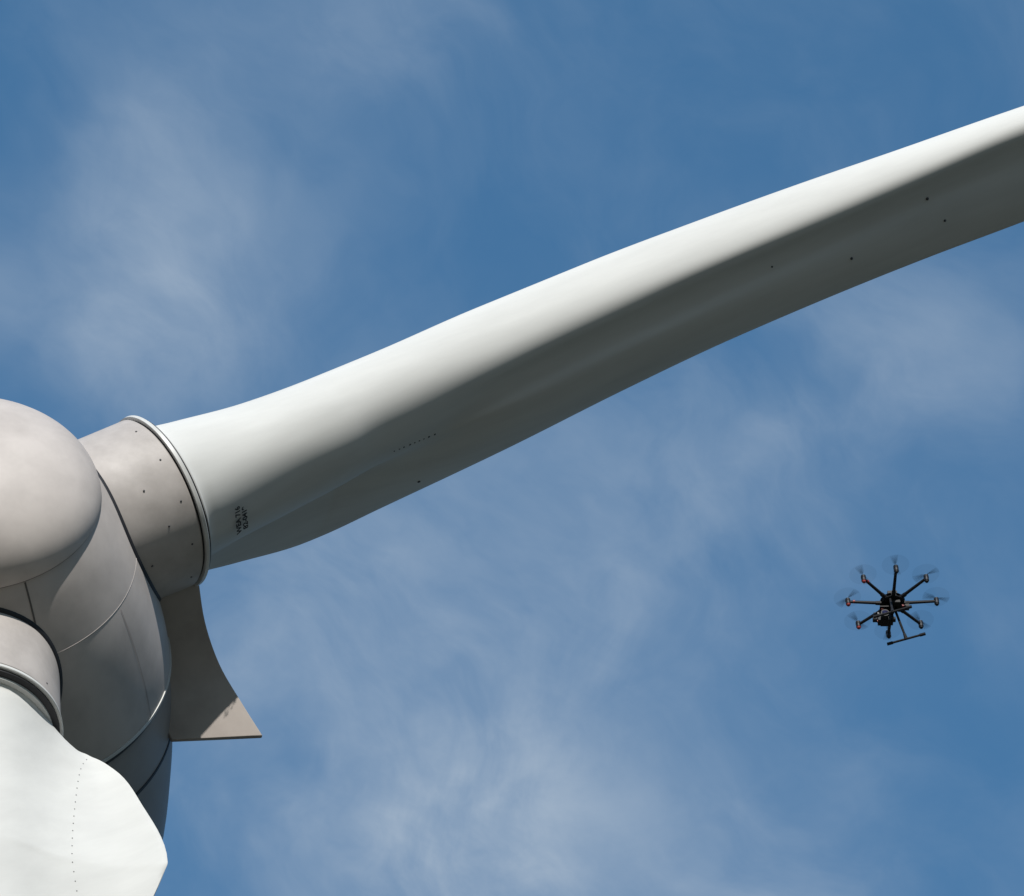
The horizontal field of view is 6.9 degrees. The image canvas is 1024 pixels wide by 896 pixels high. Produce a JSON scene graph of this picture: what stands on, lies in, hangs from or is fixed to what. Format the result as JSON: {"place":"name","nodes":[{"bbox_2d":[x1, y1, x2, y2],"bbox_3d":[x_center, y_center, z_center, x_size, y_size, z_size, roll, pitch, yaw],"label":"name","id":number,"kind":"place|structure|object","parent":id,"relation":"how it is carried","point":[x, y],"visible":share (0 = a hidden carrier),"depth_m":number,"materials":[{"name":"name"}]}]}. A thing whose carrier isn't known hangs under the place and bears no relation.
{"place":"outdoors","nodes":[
{"label":"outdoors","id":0,"kind":"place"},
{"bbox_2d":[0,0,1023,895],"label":"sky","id":1,"kind":"structure","parent":0,"point":[618,649],"materials":[{"name":"blue"}]},
{"bbox_2d":[845,565,938,645],"bbox_3d":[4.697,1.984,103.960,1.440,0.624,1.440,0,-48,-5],"label":"octocopter drone","id":2,"kind":"object","parent":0,"point":[892,602],"visible":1,"depth_m":103.94,"materials":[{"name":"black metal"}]},
{"bbox_3d":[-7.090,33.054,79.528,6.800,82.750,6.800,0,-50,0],"label":"tower","id":3,"kind":"object","parent":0,"visible":0},
{"bbox_2d":[107,681,171,839],"bbox_3d":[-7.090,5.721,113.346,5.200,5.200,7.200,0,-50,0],"label":"nacelle","id":4,"kind":"object","parent":3,"relation":"on","point":[135,764],"visible":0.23,"depth_m":110.70,"materials":[{"name":"paint"}]},
{"bbox_2d":[0,478,169,760],"bbox_3d":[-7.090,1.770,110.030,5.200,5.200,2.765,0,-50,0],"label":"spinner body","id":5,"kind":"object","parent":4,"relation":"on","point":[79,594],"visible":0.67,"depth_m":109.00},
{"bbox_2d":[24,582,35,623],"bbox_3d":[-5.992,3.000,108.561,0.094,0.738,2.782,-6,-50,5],"label":"panel seam","id":6,"kind":"object","parent":5,"relation":"attached to","point":[30,602],"visible":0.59,"depth_m":108.03,"materials":[{"name":"grey"}]},
{"bbox_2d":[2,536,88,587],"bbox_3d":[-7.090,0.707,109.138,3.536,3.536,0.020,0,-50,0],"label":"nose gap","id":7,"kind":"object","parent":5,"relation":"attached to","point":[45,572],"visible":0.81,"depth_m":108.07,"materials":[{"name":"grey"}]},
{"bbox_2d":[0,399,101,587],"bbox_3d":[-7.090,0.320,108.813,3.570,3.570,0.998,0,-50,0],"label":"spinner nose cap","id":8,"kind":"object","parent":5,"relation":"attached to","point":[50,497],"visible":1,"depth_m":108.31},
{"bbox_2d":[0,607,167,895],"bbox_3d":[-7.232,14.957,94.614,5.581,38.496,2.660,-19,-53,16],"label":"blade","id":9,"kind":"object","parent":5,"relation":"attached to","point":[74,821],"visible":1,"depth_m":106.30,"materials":[{"name":"paint"}]},
{"bbox_2d":[58,558,136,652],"bbox_3d":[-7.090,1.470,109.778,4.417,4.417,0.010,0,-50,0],"label":"panel seam ring","id":10,"kind":"object","parent":5,"relation":"attached to","point":[108,618],"visible":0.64,"depth_m":108.89,"materials":[{"name":"grey"}]},
{"bbox_2d":[105,724,148,763],"bbox_3d":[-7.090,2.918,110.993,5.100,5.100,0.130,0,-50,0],"label":"spinner gap","id":11,"kind":"object","parent":5,"relation":"attached to","point":[116,756],"visible":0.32,"depth_m":109.83,"materials":[{"name":"black"}]},
{"bbox_2d":[121,610,150,714],"bbox_3d":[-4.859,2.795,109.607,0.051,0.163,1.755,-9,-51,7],"label":"panel seam faint","id":12,"kind":"object","parent":5,"relation":"attached to","point":[138,660],"visible":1,"depth_m":109.53,"materials":[{"name":"grey"}]},
{"bbox_2d":[101,637,171,762],"bbox_3d":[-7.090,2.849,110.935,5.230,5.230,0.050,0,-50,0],"label":"spinner rim","id":13,"kind":"object","parent":5,"relation":"attached to","point":[125,745],"visible":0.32,"depth_m":110.01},
{"bbox_2d":[78,106,1023,741],"bbox_3d":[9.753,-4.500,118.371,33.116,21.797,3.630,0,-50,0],"label":"blade","id":14,"kind":"object","parent":5,"relation":"on","point":[194,498],"visible":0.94,"depth_m":113.44,"materials":[{"name":"paint"}]},
{"bbox_2d":[136,739,169,795],"bbox_3d":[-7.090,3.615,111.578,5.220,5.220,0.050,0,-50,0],"label":"generator band","id":15,"kind":"object","parent":4,"relation":"attached to","point":[149,779],"visible":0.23,"depth_m":110.80,"materials":[{"name":"grey metal"}]}
]}

